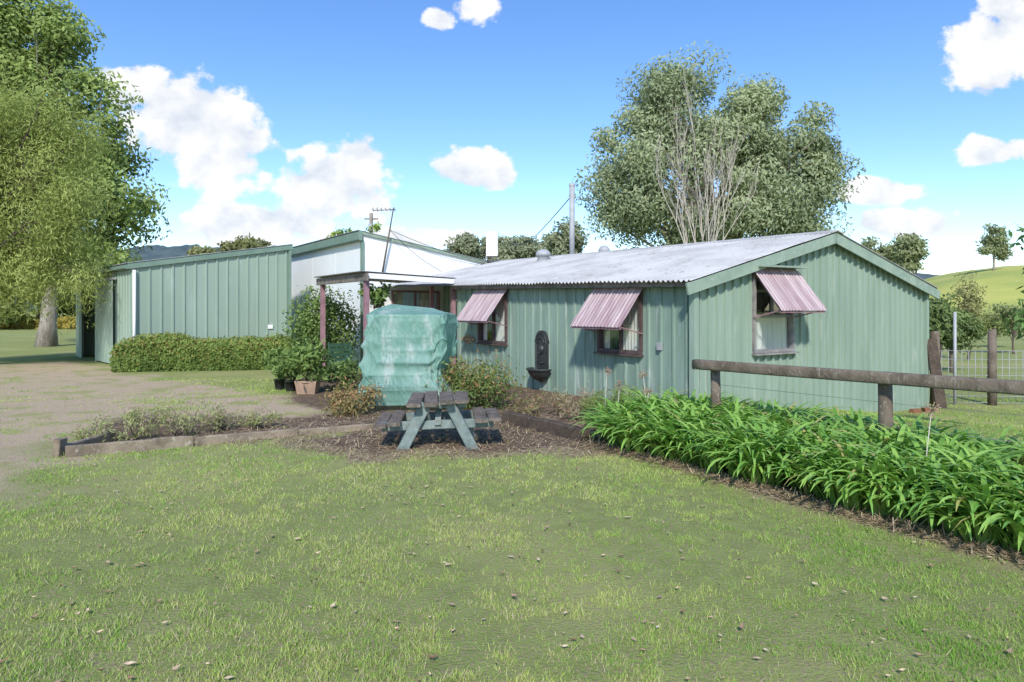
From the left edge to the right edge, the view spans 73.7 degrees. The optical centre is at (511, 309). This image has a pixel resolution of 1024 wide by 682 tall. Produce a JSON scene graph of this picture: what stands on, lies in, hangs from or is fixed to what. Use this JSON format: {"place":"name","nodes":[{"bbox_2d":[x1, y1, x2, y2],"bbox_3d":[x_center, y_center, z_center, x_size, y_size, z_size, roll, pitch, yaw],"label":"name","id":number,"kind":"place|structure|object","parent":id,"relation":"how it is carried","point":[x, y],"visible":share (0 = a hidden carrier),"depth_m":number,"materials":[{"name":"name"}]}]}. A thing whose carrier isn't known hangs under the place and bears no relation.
{"place":"outdoors","nodes":[
{"label":"outdoors","id":0,"kind":"place"},
{"bbox_2d":[0,362,340,495],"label":"driveway","id":1,"kind":"structure","parent":0,"point":[69,374],"depth_m":12.45,"materials":[{"name":"gravel"}]},
{"bbox_2d":[15,244,937,310],"bbox_3d":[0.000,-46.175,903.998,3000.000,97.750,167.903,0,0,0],"label":"hills","id":2,"kind":"structure","parent":0,"point":[157,252],"depth_m":928.54,"materials":[{"name":"plant"}]},
{"bbox_2d":[0,311,1023,681],"bbox_3d":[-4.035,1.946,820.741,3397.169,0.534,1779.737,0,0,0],"label":"ground","id":3,"kind":"structure","parent":0,"point":[710,563],"depth_m":4.45,"materials":[{"name":"plant"}]},
{"bbox_2d":[0,238,61,327],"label":"background tree","id":4,"kind":"object","parent":3,"relation":"on","point":[7,321],"visible":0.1,"depth_m":58.39,"materials":[{"name":"green plant"}]},
{"bbox_2d":[0,314,75,328],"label":"yellow hedge","id":5,"kind":"object","parent":3,"relation":"on","point":[61,323],"visible":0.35,"depth_m":60.35,"materials":[{"name":"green plant"}]},
{"bbox_2d":[0,262,83,323],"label":"background tree","id":6,"kind":"object","parent":3,"relation":"on","point":[63,303],"visible":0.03,"depth_m":61.22,"materials":[{"name":"green plant"}]},
{"bbox_2d":[0,48,128,335],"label":"willowy tree","id":7,"kind":"object","parent":3,"relation":"on","point":[53,252],"visible":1,"depth_m":19.68,"materials":[{"name":"green plant"}]},
{"bbox_2d":[0,0,170,346],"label":"broadleaf tree","id":8,"kind":"object","parent":3,"relation":"on","point":[60,36],"visible":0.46,"depth_m":31.29,"materials":[{"name":"green plant"}]},
{"bbox_2d":[65,436,192,457],"bbox_3d":[-4.554,1.638,8.176,1.333,0.164,0.057,0,0,-29],"label":"timber sleeper","id":9,"kind":"object","parent":3,"relation":"on","point":[152,444],"visible":0.78,"depth_m":8.14,"materials":[{"name":"wood"}]},
{"bbox_2d":[71,244,292,363],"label":"green shed","id":10,"kind":"structure","parent":3,"relation":"on","point":[239,293],"depth_m":21.29,"materials":[{"name":"metal"}]},
{"bbox_2d":[82,277,115,362],"bbox_3d":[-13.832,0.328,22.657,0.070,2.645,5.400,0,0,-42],"label":"door","id":11,"kind":"structure","parent":10,"relation":"in","point":[104,316],"depth_m":21.60,"materials":[{"name":"metal"}]},
{"bbox_2d":[108,331,295,372],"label":"clipped hedge","id":12,"kind":"object","parent":3,"relation":"on","point":[159,352],"visible":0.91,"depth_m":18.98,"materials":[{"name":"green plant"}]},
{"bbox_2d":[217,232,261,251],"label":"distant tree","id":13,"kind":"object","parent":3,"relation":"on","point":[240,244],"visible":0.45,"depth_m":89.11,"materials":[{"name":"green plant"}]},
{"bbox_2d":[194,428,296,445],"bbox_3d":[-3.413,1.649,8.809,1.240,0.143,0.056,0,0,-29],"label":"timber sleeper","id":14,"kind":"object","parent":3,"relation":"on","point":[217,438],"visible":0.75,"depth_m":8.75,"materials":[{"name":"wood"}]},
{"bbox_2d":[273,379,285,389],"bbox_3d":[-4.898,1.571,14.396,0.254,0.220,0.250,0,0,0],"label":"plant pot","id":15,"kind":"object","parent":3,"relation":"on","point":[279,384],"visible":0.88,"depth_m":14.31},
{"bbox_2d":[258,344,285,379],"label":"potted plant","id":16,"kind":"object","parent":15,"relation":"in","point":[268,355],"visible":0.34,"depth_m":14.27,"materials":[{"name":"green plant"}]},
{"bbox_2d":[271,285,362,363],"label":"tall shrub","id":17,"kind":"object","parent":3,"relation":"on","point":[310,322],"visible":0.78,"depth_m":19.37,"materials":[{"name":"green plant"}]},
{"bbox_2d":[291,207,490,365],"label":"white shed","id":18,"kind":"structure","parent":3,"relation":"on","point":[356,250],"depth_m":21.73,"materials":[{"name":"paint"}]},
{"bbox_2d":[391,290,439,309],"bbox_3d":[-3.034,0.128,21.544,1.700,1.475,0.222,0,0,-34],"label":"window","id":19,"kind":"structure","parent":18,"relation":"in","point":[397,298],"depth_m":21.57,"materials":[{"name":"paint"}]},
{"bbox_2d":[442,231,483,257],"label":"tree","id":20,"kind":"object","parent":3,"relation":"on","point":[468,243],"visible":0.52,"depth_m":69.25,"materials":[{"name":"green plant"}]},
{"bbox_2d":[0,417,1012,681],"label":"fallen leaves","id":21,"kind":"object","parent":3,"relation":"on","point":[464,569],"visible":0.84,"depth_m":3.99,"materials":[{"name":"beige plant"}]},
{"bbox_2d":[495,234,543,260],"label":"tree","id":22,"kind":"object","parent":3,"relation":"on","point":[529,249],"visible":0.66,"depth_m":67.54,"materials":[{"name":"green plant"}]},
{"bbox_2d":[542,216,589,255],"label":"tree","id":23,"kind":"object","parent":3,"relation":"on","point":[556,243],"visible":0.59,"depth_m":59.11,"materials":[{"name":"green plant"}]},
{"bbox_2d":[387,183,939,411],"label":"cottage","id":24,"kind":"structure","parent":3,"relation":"on","point":[664,316],"depth_m":13.33,"materials":[{"name":"green metal"}]},
{"bbox_2d":[475,291,507,345],"bbox_3d":[-0.459,0.168,16.193,0.222,1.315,1.290,0,0,-34],"label":"window","id":25,"kind":"structure","parent":24,"relation":"in","point":[500,314],"depth_m":16.10,"materials":[{"name":"white glass"}]},
{"bbox_2d":[526,330,550,381],"bbox_3d":[0.503,0.983,14.399,0.360,1.095,0.670,0,0,-34],"label":"wall fountain","id":26,"kind":"object","parent":24,"relation":"attached to","point":[541,372],"depth_m":14.37,"materials":[{"name":"black metal"}]},
{"bbox_2d":[593,290,643,356],"bbox_3d":[1.983,0.198,12.575,0.222,1.255,1.220,0,0,-34],"label":"window","id":27,"kind":"structure","parent":24,"relation":"in","point":[630,343],"depth_m":12.47,"materials":[{"name":"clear glass"}]},
{"bbox_2d":[752,269,798,355],"bbox_3d":[4.706,0.033,12.285,1.230,1.525,0.212,0,0,-34],"label":"window","id":28,"kind":"structure","parent":24,"relation":"in","point":[771,333],"depth_m":12.35,"materials":[{"name":"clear glass"}]},
{"bbox_2d":[651,47,760,243],"bbox_3d":[8.268,-4.585,30.370,4.918,13.371,4.279,0,0,26],"label":"dead tree","id":29,"kind":"object","parent":3,"relation":"on","point":[706,216],"visible":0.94,"depth_m":30.38,"materials":[{"name":"wood"}]},
{"bbox_2d":[568,40,867,248],"bbox_3d":[9.998,-5.102,32.990,14.543,15.076,7.236,0,0,0],"label":"gum tree","id":30,"kind":"object","parent":3,"relation":"on","point":[784,199],"visible":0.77,"depth_m":31.88,"materials":[{"name":"green plant"}]},
{"bbox_2d":[927,338,946,408],"bbox_3d":[9.489,1.450,15.271,0.390,1.626,0.192,0,0,0],"label":"leaning board","id":31,"kind":"object","parent":3,"relation":"on","point":[935,367],"visible":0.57,"depth_m":15.27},
{"bbox_2d":[929,292,964,359],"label":"paddock bush","id":32,"kind":"object","parent":3,"relation":"on","point":[940,316],"visible":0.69,"depth_m":19.65,"materials":[{"name":"green plant"}]},
{"bbox_2d":[940,306,987,372],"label":"paddock bush","id":33,"kind":"object","parent":3,"relation":"on","point":[970,328],"visible":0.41,"depth_m":23.66,"materials":[{"name":"green plant"}]},
{"bbox_2d":[949,269,998,358],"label":"paddock bush","id":34,"kind":"object","parent":3,"relation":"on","point":[969,306],"visible":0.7,"depth_m":29.84,"materials":[{"name":"plant"}]},
{"bbox_2d":[930,312,1023,405],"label":"wire fence","id":35,"kind":"object","parent":3,"relation":"on","point":[991,359],"visible":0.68,"depth_m":15.81,"materials":[{"name":"metal"}]},
{"bbox_2d":[977,313,1022,337],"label":"paddock bush","id":36,"kind":"object","parent":3,"relation":"on","point":[992,325],"visible":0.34,"depth_m":39.80,"materials":[{"name":"green plant"}]},
{"bbox_2d":[988,302,1023,353],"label":"paddock bush","id":37,"kind":"object","parent":3,"relation":"on","point":[1003,312],"visible":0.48,"depth_m":33.84,"materials":[{"name":"plant"}]},
{"bbox_2d":[1001,223,1023,340],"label":"overhanging tree","id":38,"kind":"object","parent":3,"relation":"on","point":[1020,311],"visible":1,"depth_m":9.37,"materials":[{"name":"green plant"}]},
{"bbox_2d":[1,0,1023,274],"label":"sky","id":39,"kind":"structure","parent":0,"point":[279,122],"materials":[{"name":"blue"}]},
{"bbox_2d":[84,372,1023,562],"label":"garden soil","id":40,"kind":"structure","parent":0,"point":[308,400],"depth_m":9.53,"materials":[{"name":"soil"}]},
{"bbox_2d":[67,432,113,444],"bbox_3d":[-5.222,1.645,8.402,0.063,0.149,0.903,0,0,4],"label":"timber sleeper","id":41,"kind":"object","parent":40,"relation":"on","point":[95,439],"visible":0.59,"depth_m":8.52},
{"bbox_2d":[84,412,161,441],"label":"sprawling bush","id":42,"kind":"object","parent":40,"relation":"on","point":[142,427],"visible":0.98,"depth_m":8.88,"materials":[{"name":"green plant"}]},
{"bbox_2d":[117,401,174,424],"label":"sprawling bush","id":43,"kind":"object","parent":40,"relation":"on","point":[155,413],"visible":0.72,"depth_m":10.07,"materials":[{"name":"green plant"}]},
{"bbox_2d":[148,398,221,435],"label":"sprawling bush","id":44,"kind":"object","parent":40,"relation":"on","point":[179,421],"visible":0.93,"depth_m":9.25,"materials":[{"name":"green plant"}]},
{"bbox_2d":[189,398,267,431],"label":"sprawling bush","id":45,"kind":"object","parent":40,"relation":"on","point":[220,416],"visible":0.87,"depth_m":9.51,"materials":[{"name":"green plant"}]},
{"bbox_2d":[244,405,287,428],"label":"sprawling bush","id":46,"kind":"object","parent":40,"relation":"on","point":[251,419],"visible":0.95,"depth_m":9.79,"materials":[{"name":"green plant"}]},
{"bbox_2d":[284,380,295,391],"bbox_3d":[-4.595,1.575,14.171,0.254,0.220,0.251,0,0,0],"label":"plant pot","id":47,"kind":"object","parent":40,"relation":"on","point":[289,385],"visible":0.81,"depth_m":14.08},
{"bbox_2d":[270,346,301,380],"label":"potted plant","id":48,"kind":"object","parent":47,"relation":"in","point":[280,369],"visible":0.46,"depth_m":14.06,"materials":[{"name":"green plant"}]},
{"bbox_2d":[294,379,320,393],"bbox_3d":[-4.140,1.558,13.847,0.440,0.270,0.386,0,0,0],"label":"planter","id":49,"kind":"object","parent":40,"relation":"on","point":[307,387],"visible":0.94,"depth_m":13.69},
{"bbox_2d":[277,333,336,383],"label":"potted plant","id":50,"kind":"object","parent":49,"relation":"in","point":[309,360],"visible":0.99,"depth_m":13.64,"materials":[{"name":"green plant"}]},
{"bbox_2d":[298,423,374,435],"bbox_3d":[-2.377,1.656,9.383,1.092,0.127,0.057,0,0,-29],"label":"timber sleeper","id":51,"kind":"object","parent":40,"relation":"on","point":[333,429],"visible":0.68,"depth_m":9.34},
{"bbox_2d":[321,355,362,389],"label":"garden plant","id":52,"kind":"object","parent":40,"relation":"on","point":[341,372],"visible":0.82,"depth_m":14.65,"materials":[{"name":"green plant"}]},
{"bbox_2d":[328,342,358,382],"bbox_3d":[-4.028,1.239,16.251,0.580,0.926,0.677,0,0,-29],"label":"garden chair","id":53,"kind":"object","parent":40,"relation":"on","point":[334,355],"visible":0.57,"depth_m":16.45,"materials":[{"name":"green paint"}]},
{"bbox_2d":[314,374,386,417],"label":"bronze shrub","id":54,"kind":"object","parent":40,"relation":"on","point":[346,402],"visible":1,"depth_m":10.91,"materials":[{"name":"brown plant"}]},
{"bbox_2d":[315,271,455,365],"bbox_3d":[-3.408,0.420,17.924,2.531,2.660,3.600,0,0,-34],"label":"porch","id":55,"kind":"object","parent":40,"relation":"on","point":[365,277],"visible":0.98,"depth_m":16.77,"materials":[{"name":"paint"}]},
{"bbox_2d":[357,280,396,308],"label":"porch vine","id":56,"kind":"object","parent":55,"relation":"attached to","point":[376,297],"visible":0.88,"depth_m":16.43,"materials":[{"name":"green plant"}]},
{"bbox_2d":[354,304,458,408],"bbox_3d":[-1.836,0.797,11.916,1.730,1.805,1.089,0,0,11],"label":"mini greenhouse","id":57,"kind":"object","parent":40,"relation":"on","point":[404,347],"visible":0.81,"depth_m":11.51,"materials":[{"name":"green plastic"}]},
{"bbox_2d":[373,391,501,449],"bbox_3d":[-0.928,1.414,8.626,1.536,0.675,1.049,0,0,-5],"label":"picnic table","id":58,"kind":"object","parent":40,"relation":"on","point":[453,416],"visible":0.96,"depth_m":8.31,"materials":[{"name":"grey wood"}]},
{"bbox_2d":[408,348,538,409],"bbox_3d":[-0.775,1.207,11.983,2.115,1.102,1.982,0,0,-30],"label":"bronze shrub","id":59,"kind":"object","parent":40,"relation":"on","point":[471,385],"visible":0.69,"depth_m":11.74,"materials":[{"name":"brown plant"}]},
{"bbox_2d":[501,388,575,414],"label":"red stem shrub","id":60,"kind":"object","parent":40,"relation":"on","point":[532,407],"visible":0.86,"depth_m":11.16,"materials":[{"name":"brown plant"}]},
{"bbox_2d":[502,411,588,442],"bbox_3d":[0.424,1.615,9.505,0.137,0.209,1.813,0,0,-35],"label":"timber sleeper","id":61,"kind":"object","parent":40,"relation":"on","point":[545,426],"visible":0.8,"depth_m":9.34,"materials":[{"name":"wood"}]},
{"bbox_2d":[540,383,598,420],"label":"dry tuft","id":62,"kind":"object","parent":40,"relation":"on","point":[572,405],"visible":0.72,"depth_m":10.51,"materials":[{"name":"brown plant"}]},
{"bbox_2d":[193,406,1023,567],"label":"straw","id":63,"kind":"object","parent":40,"relation":"on","point":[888,521],"visible":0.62,"depth_m":7.45,"materials":[{"name":"brown plant"}]},
{"bbox_2d":[568,400,662,446],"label":"agapanthus clump","id":64,"kind":"object","parent":40,"relation":"on","point":[605,437],"visible":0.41,"depth_m":8.60,"materials":[{"name":"green plant"}]},
{"bbox_2d":[570,397,669,437],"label":"agapanthus clump","id":65,"kind":"object","parent":40,"relation":"on","point":[612,412],"visible":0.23,"depth_m":8.88,"materials":[{"name":"green plant"}]},
{"bbox_2d":[576,378,666,421],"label":"green tuft","id":66,"kind":"object","parent":40,"relation":"on","point":[593,401],"visible":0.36,"depth_m":10.27,"materials":[{"name":"brown plant"}]},
{"bbox_2d":[584,409,666,448],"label":"agapanthus clump","id":67,"kind":"object","parent":40,"relation":"on","point":[619,440],"visible":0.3,"depth_m":8.19,"materials":[{"name":"green plant"}]},
{"bbox_2d":[584,399,671,453],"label":"agapanthus clump","id":68,"kind":"object","parent":40,"relation":"on","point":[636,448],"visible":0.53,"depth_m":8.08,"materials":[{"name":"green plant"}]},
{"bbox_2d":[604,408,696,456],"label":"agapanthus clump","id":69,"kind":"object","parent":40,"relation":"on","point":[651,449],"visible":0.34,"depth_m":7.92,"materials":[{"name":"green plant"}]},
{"bbox_2d":[629,413,702,460],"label":"agapanthus clump","id":70,"kind":"object","parent":40,"relation":"on","point":[661,453],"visible":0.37,"depth_m":7.63,"materials":[{"name":"green plant"}]},
{"bbox_2d":[634,419,721,465],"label":"agapanthus clump","id":71,"kind":"object","parent":40,"relation":"on","point":[689,460],"visible":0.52,"depth_m":7.47,"materials":[{"name":"green plant"}]},
{"bbox_2d":[653,405,739,453],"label":"agapanthus clump","id":72,"kind":"object","parent":40,"relation":"on","point":[707,424],"visible":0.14,"depth_m":7.75,"materials":[{"name":"green plant"}]},
{"bbox_2d":[657,419,749,472],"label":"agapanthus clump","id":73,"kind":"object","parent":40,"relation":"on","point":[705,463],"visible":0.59,"depth_m":7.18,"materials":[{"name":"green plant"}]},
{"bbox_2d":[673,406,799,468],"bbox_3d":[2.464,1.404,7.223,1.413,0.643,1.278,0,0,-5],"label":"agapanthus clump","id":74,"kind":"object","parent":40,"relation":"on","point":[739,436],"visible":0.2,"depth_m":7.18,"materials":[{"name":"green plant"}]},
{"bbox_2d":[677,426,799,480],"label":"agapanthus clump","id":75,"kind":"object","parent":40,"relation":"on","point":[740,452],"visible":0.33,"depth_m":6.92,"materials":[{"name":"green plant"}]},
{"bbox_2d":[685,419,798,459],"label":"agapanthus clump","id":76,"kind":"object","parent":40,"relation":"on","point":[742,433],"visible":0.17,"depth_m":6.98,"materials":[{"name":"green plant"}]},
{"bbox_2d":[691,426,818,485],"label":"agapanthus clump","id":77,"kind":"object","parent":40,"relation":"on","point":[747,473],"visible":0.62,"depth_m":6.64,"materials":[{"name":"green plant"}]},
{"bbox_2d":[706,431,831,486],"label":"agapanthus clump","id":78,"kind":"object","parent":40,"relation":"on","point":[770,477],"visible":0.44,"depth_m":6.55,"materials":[{"name":"green plant"}]},
{"bbox_2d":[717,416,827,468],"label":"agapanthus clump","id":79,"kind":"object","parent":40,"relation":"on","point":[759,436],"visible":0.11,"depth_m":7.05,"materials":[{"name":"green plant"}]},
{"bbox_2d":[726,420,852,485],"bbox_3d":[2.809,1.438,6.761,1.398,0.584,1.422,0,0,32],"label":"agapanthus clump","id":80,"kind":"object","parent":40,"relation":"on","point":[796,447],"visible":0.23,"depth_m":6.59,"materials":[{"name":"green plant"}]},
{"bbox_2d":[757,431,873,496],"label":"agapanthus clump","id":81,"kind":"object","parent":40,"relation":"on","point":[805,489],"visible":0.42,"depth_m":6.29,"materials":[{"name":"green plant"}]},
{"bbox_2d":[775,418,880,462],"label":"agapanthus clump","id":82,"kind":"object","parent":40,"relation":"on","point":[821,436],"visible":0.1,"depth_m":7.05,"materials":[{"name":"green plant"}]},
{"bbox_2d":[765,448,897,504],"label":"agapanthus clump","id":83,"kind":"object","parent":40,"relation":"on","point":[833,498],"visible":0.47,"depth_m":5.99,"materials":[{"name":"green plant"}]},
{"bbox_2d":[787,429,892,480],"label":"agapanthus clump","id":84,"kind":"object","parent":40,"relation":"on","point":[858,452],"visible":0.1,"depth_m":6.23,"materials":[{"name":"green plant"}]},
{"bbox_2d":[794,438,918,514],"bbox_3d":[2.982,1.459,5.887,1.056,0.544,1.221,0,0,21],"label":"agapanthus clump","id":85,"kind":"object","parent":40,"relation":"on","point":[854,500],"visible":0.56,"depth_m":5.73,"materials":[{"name":"green plant"}]},
{"bbox_2d":[692,359,1023,442],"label":"log fence","id":86,"kind":"object","parent":40,"relation":"on","point":[885,381],"visible":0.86,"depth_m":7.10,"materials":[{"name":"wood"}]},
{"bbox_2d":[788,435,929,494],"bbox_3d":[3.159,1.465,6.145,1.305,0.534,1.214,0,0,28],"label":"agapanthus clump","id":87,"kind":"object","parent":40,"relation":"on","point":[849,455],"visible":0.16,"depth_m":6.03,"materials":[{"name":"green plant"}]},
{"bbox_2d":[819,455,936,519],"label":"agapanthus clump","id":88,"kind":"object","parent":40,"relation":"on","point":[883,506],"visible":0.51,"depth_m":5.55,"materials":[{"name":"green plant"}]},
{"bbox_2d":[812,429,945,484],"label":"agapanthus clump","id":89,"kind":"object","parent":40,"relation":"on","point":[878,450],"visible":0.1,"depth_m":6.30,"materials":[{"name":"green plant"}]},
{"bbox_2d":[813,438,960,505],"bbox_3d":[3.265,1.427,5.908,1.211,0.609,1.339,0,0,28],"label":"agapanthus clump","id":90,"kind":"object","parent":40,"relation":"on","point":[882,465],"visible":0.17,"depth_m":5.72,"materials":[{"name":"green plant"}]},
{"bbox_2d":[837,422,949,461],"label":"agapanthus clump","id":91,"kind":"object","parent":40,"relation":"on","point":[899,439],"visible":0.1,"depth_m":6.74,"materials":[{"name":"green plant"}]},
{"bbox_2d":[817,443,980,516],"bbox_3d":[3.371,1.448,5.847,1.360,0.570,1.272,0,0,43],"label":"agapanthus clump","id":92,"kind":"object","parent":40,"relation":"on","point":[912,470],"visible":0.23,"depth_m":5.58,"materials":[{"name":"green plant"}]},
{"bbox_2d":[850,449,971,530],"bbox_3d":[3.283,1.455,5.516,1.095,0.551,1.210,0,0,-37],"label":"agapanthus clump","id":93,"kind":"object","parent":40,"relation":"on","point":[931,519],"visible":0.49,"depth_m":5.41,"materials":[{"name":"green plant"}]},
{"bbox_2d":[864,414,989,453],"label":"agapanthus clump","id":94,"kind":"object","parent":40,"relation":"on","point":[933,425],"visible":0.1,"depth_m":7.03,"materials":[{"name":"green plant"}]},
{"bbox_2d":[868,440,1023,527],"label":"agapanthus clump","id":95,"kind":"object","parent":40,"relation":"on","point":[962,453],"visible":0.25,"depth_m":5.47,"materials":[{"name":"green plant"}]},
{"bbox_2d":[871,429,1022,487],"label":"agapanthus clump","id":96,"kind":"object","parent":40,"relation":"on","point":[942,440],"visible":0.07,"depth_m":6.17,"materials":[{"name":"green plant"}]},
{"bbox_2d":[873,472,1023,540],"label":"agapanthus clump","id":97,"kind":"object","parent":40,"relation":"on","point":[944,512],"visible":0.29,"depth_m":5.06,"materials":[{"name":"green plant"}]},
{"bbox_2d":[898,433,1023,479],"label":"agapanthus clump","id":98,"kind":"object","parent":40,"relation":"on","point":[948,442],"visible":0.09,"depth_m":5.96,"materials":[{"name":"green plant"}]},
{"bbox_2d":[900,454,1023,513],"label":"agapanthus clump","id":99,"kind":"object","parent":40,"relation":"on","point":[976,482],"visible":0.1,"depth_m":5.28,"materials":[{"name":"green plant"}]},
{"bbox_2d":[902,461,1023,549],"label":"agapanthus clump","id":100,"kind":"object","parent":40,"relation":"on","point":[989,533],"visible":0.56,"depth_m":4.95,"materials":[{"name":"green plant"}]},
{"bbox_2d":[906,444,1023,499],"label":"agapanthus clump","id":101,"kind":"object","parent":40,"relation":"on","point":[952,461],"visible":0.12,"depth_m":5.57,"materials":[{"name":"green plant"}]},
{"bbox_2d":[920,452,1023,534],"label":"agapanthus clump","id":102,"kind":"object","parent":40,"relation":"on","point":[1009,481],"visible":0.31,"depth_m":5.02,"materials":[{"name":"green plant"}]},
{"bbox_2d":[927,477,1023,554],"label":"agapanthus clump","id":103,"kind":"object","parent":40,"relation":"on","point":[1016,528],"visible":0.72,"depth_m":4.77,"materials":[{"name":"green plant"}]},
{"bbox_2d":[924,265,1023,328],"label":"hill","id":104,"kind":"structure","parent":0,"point":[1003,283],"depth_m":117.27,"materials":[{"name":"green plant"}]},
{"bbox_2d":[860,236,897,260],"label":"skyline tree","id":105,"kind":"object","parent":104,"relation":"on","point":[884,251],"visible":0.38,"depth_m":103.73,"materials":[{"name":"green plant"}]},
{"bbox_2d":[890,233,931,273],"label":"skyline tree","id":106,"kind":"object","parent":104,"relation":"on","point":[910,252],"visible":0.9,"depth_m":98.98,"materials":[{"name":"green plant"}]},
{"bbox_2d":[975,223,1014,270],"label":"skyline tree","id":107,"kind":"object","parent":104,"relation":"on","point":[990,242],"visible":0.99,"depth_m":134.21,"materials":[{"name":"green plant"}]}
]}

